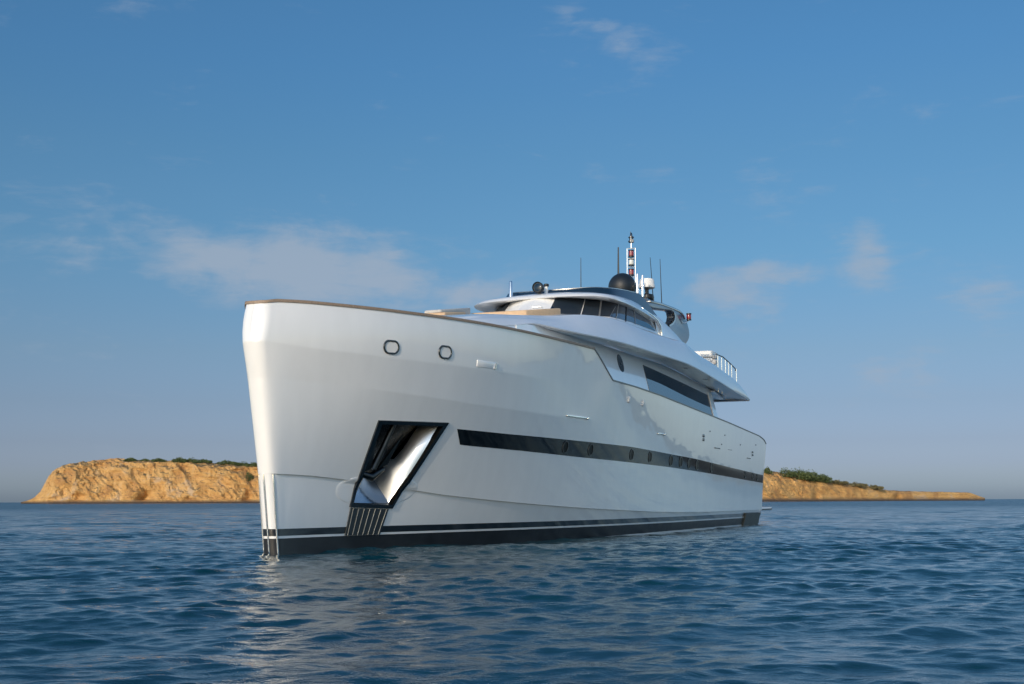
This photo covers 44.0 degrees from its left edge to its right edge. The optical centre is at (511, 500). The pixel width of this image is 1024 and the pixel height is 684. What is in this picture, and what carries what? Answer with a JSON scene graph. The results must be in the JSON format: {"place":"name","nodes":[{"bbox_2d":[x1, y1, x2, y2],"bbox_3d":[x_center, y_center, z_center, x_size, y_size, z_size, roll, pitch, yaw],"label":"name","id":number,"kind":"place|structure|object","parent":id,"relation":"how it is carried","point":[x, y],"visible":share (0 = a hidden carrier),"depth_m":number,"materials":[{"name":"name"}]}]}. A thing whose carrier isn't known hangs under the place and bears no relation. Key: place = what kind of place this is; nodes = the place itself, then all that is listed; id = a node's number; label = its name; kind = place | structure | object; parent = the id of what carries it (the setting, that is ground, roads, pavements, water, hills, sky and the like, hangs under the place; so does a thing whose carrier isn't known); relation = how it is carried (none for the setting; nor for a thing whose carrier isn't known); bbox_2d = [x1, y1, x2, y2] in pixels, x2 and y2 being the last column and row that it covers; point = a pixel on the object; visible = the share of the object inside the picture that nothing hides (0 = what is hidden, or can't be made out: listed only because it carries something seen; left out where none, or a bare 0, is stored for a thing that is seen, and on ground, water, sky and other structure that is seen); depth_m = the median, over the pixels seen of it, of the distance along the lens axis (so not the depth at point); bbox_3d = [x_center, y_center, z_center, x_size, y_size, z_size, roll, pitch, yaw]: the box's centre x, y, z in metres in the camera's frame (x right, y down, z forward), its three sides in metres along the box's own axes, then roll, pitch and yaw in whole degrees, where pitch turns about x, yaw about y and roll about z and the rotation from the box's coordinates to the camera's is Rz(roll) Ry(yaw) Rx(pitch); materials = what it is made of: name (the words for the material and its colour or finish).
{"place":"outdoors","nodes":[
{"label":"outdoors","id":0,"kind":"place"},
{"bbox_2d":[21,458,984,503],"bbox_3d":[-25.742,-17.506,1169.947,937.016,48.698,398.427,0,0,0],"label":"island","id":1,"kind":"structure","parent":0,"point":[112,480],"depth_m":1179.76,"materials":[{"name":"beige stone"}]},
{"bbox_2d":[123,457,136,461],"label":"bush","id":2,"kind":"object","parent":1,"relation":"on","point":[130,459],"visible":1,"depth_m":1196.45,"materials":[{"name":"green plant"}]},
{"bbox_2d":[151,458,166,461],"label":"bush","id":3,"kind":"object","parent":1,"relation":"on","point":[157,460],"visible":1,"depth_m":1194.90,"materials":[{"name":"green plant"}]},
{"bbox_2d":[171,457,187,462],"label":"bush","id":4,"kind":"object","parent":1,"relation":"on","point":[180,459],"visible":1,"depth_m":1195.61,"materials":[{"name":"green plant"}]},
{"bbox_2d":[181,457,198,462],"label":"bush","id":5,"kind":"object","parent":1,"relation":"on","point":[190,459],"visible":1,"depth_m":1196.31,"materials":[{"name":"green plant"}]},
{"bbox_2d":[192,459,212,462],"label":"bush","id":6,"kind":"object","parent":1,"relation":"on","point":[204,460],"visible":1,"depth_m":1195.74,"materials":[{"name":"green plant"}]},
{"bbox_2d":[217,460,237,464],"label":"bush","id":7,"kind":"object","parent":1,"relation":"on","point":[225,462],"visible":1,"depth_m":1194.99,"materials":[{"name":"green plant"}]},
{"bbox_2d":[233,461,247,465],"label":"bush","id":8,"kind":"object","parent":1,"relation":"on","point":[239,464],"visible":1,"depth_m":1196.19,"materials":[{"name":"green plant"}]},
{"bbox_2d":[244,472,253,480],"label":"bush","id":9,"kind":"object","parent":1,"relation":"on","point":[250,476],"visible":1,"depth_m":1186.96,"materials":[{"name":"green plant"}]},
{"bbox_2d":[244,462,256,466],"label":"bush","id":10,"kind":"object","parent":1,"relation":"on","point":[251,464],"visible":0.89,"depth_m":1194.62,"materials":[{"name":"green plant"}]},
{"bbox_2d":[764,466,772,473],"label":"bush","id":11,"kind":"object","parent":1,"relation":"on","point":[766,470],"visible":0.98,"depth_m":1003.08,"materials":[{"name":"green plant"}]},
{"bbox_2d":[779,467,797,476],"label":"bush","id":12,"kind":"object","parent":1,"relation":"on","point":[787,473],"visible":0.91,"depth_m":1014.07,"materials":[{"name":"green plant"}]},
{"bbox_2d":[791,467,813,479],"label":"bush","id":13,"kind":"object","parent":1,"relation":"on","point":[802,475],"visible":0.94,"depth_m":1020.84,"materials":[{"name":"green plant"}]},
{"bbox_2d":[806,469,825,481],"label":"bush","id":14,"kind":"object","parent":1,"relation":"on","point":[817,477],"visible":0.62,"depth_m":1031.19,"materials":[{"name":"green plant"}]},
{"bbox_2d":[822,474,832,482],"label":"bush","id":15,"kind":"object","parent":1,"relation":"on","point":[827,480],"visible":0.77,"depth_m":1037.70,"materials":[{"name":"green plant"}]},
{"bbox_2d":[831,480,848,484],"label":"bush","id":16,"kind":"object","parent":1,"relation":"on","point":[839,482],"visible":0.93,"depth_m":1047.41,"materials":[{"name":"green plant"}]},
{"bbox_2d":[848,482,867,486],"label":"bush","id":17,"kind":"object","parent":1,"relation":"on","point":[853,484],"visible":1,"depth_m":1059.75,"materials":[{"name":"green plant"}]},
{"bbox_2d":[868,484,883,488],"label":"bush","id":18,"kind":"object","parent":1,"relation":"on","point":[876,487],"visible":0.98,"depth_m":1070.52,"materials":[{"name":"green plant"}]},
{"bbox_2d":[0,499,1023,683],"bbox_3d":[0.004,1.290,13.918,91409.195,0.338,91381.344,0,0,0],"label":"sea","id":19,"kind":"structure","parent":0,"point":[856,592],"depth_m":16.29,"materials":[{"name":"liquid"}]},
{"bbox_2d":[242,232,771,554],"bbox_3d":[2.695,-4.862,51.106,8.249,14.905,46.600,0,0,22],"label":"motor yacht","id":20,"kind":"object","parent":19,"relation":"on","point":[588,412],"visible":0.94,"depth_m":36.27,"materials":[{"name":"white paint"}]},
{"bbox_2d":[363,425,402,481],"bbox_3d":[-3.434,-1.326,33.077,1.347,1.654,0.404,0,0,-31],"label":"anchor","id":21,"kind":"object","parent":20,"relation":"in","point":[376,466],"visible":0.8,"depth_m":33.01,"materials":[{"name":"metal"}]},
{"bbox_2d":[427,312,465,314],"bbox_3d":[-2.322,-5.931,41.319,0.898,0.677,2.032,0,0,22],"label":"sunpad","id":22,"kind":"object","parent":20,"relation":"on","point":[445,313],"visible":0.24,"depth_m":40.78,"materials":[{"name":"beige fabric"}]},
{"bbox_2d":[425,308,469,313],"bbox_3d":[-2.126,-6.081,41.723,0.558,0.876,2.533,0,0,22],"label":"deck bench","id":23,"kind":"object","parent":20,"relation":"on","point":[466,310],"visible":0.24,"depth_m":41.40,"materials":[{"name":"grey fabric"}]},
{"bbox_2d":[471,308,560,314],"bbox_3d":[0.179,-6.366,43.969,2.236,0.930,3.027,0,0,22],"label":"sunpad","id":24,"kind":"object","parent":20,"relation":"on","point":[552,311],"visible":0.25,"depth_m":43.26,"materials":[{"name":"beige fabric"}]},
{"bbox_2d":[695,351,718,367],"bbox_3d":[9.075,-6.471,62.369,2.226,1.680,1.640,0,0,22],"label":"deck sofa","id":25,"kind":"object","parent":20,"relation":"on","point":[711,356],"visible":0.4,"depth_m":61.65,"materials":[{"name":"white fabric"}]},
{"bbox_2d":[0,0,1023,502],"label":"sky","id":26,"kind":"structure","parent":0,"point":[831,192],"materials":[{"name":"blue"}]}
]}

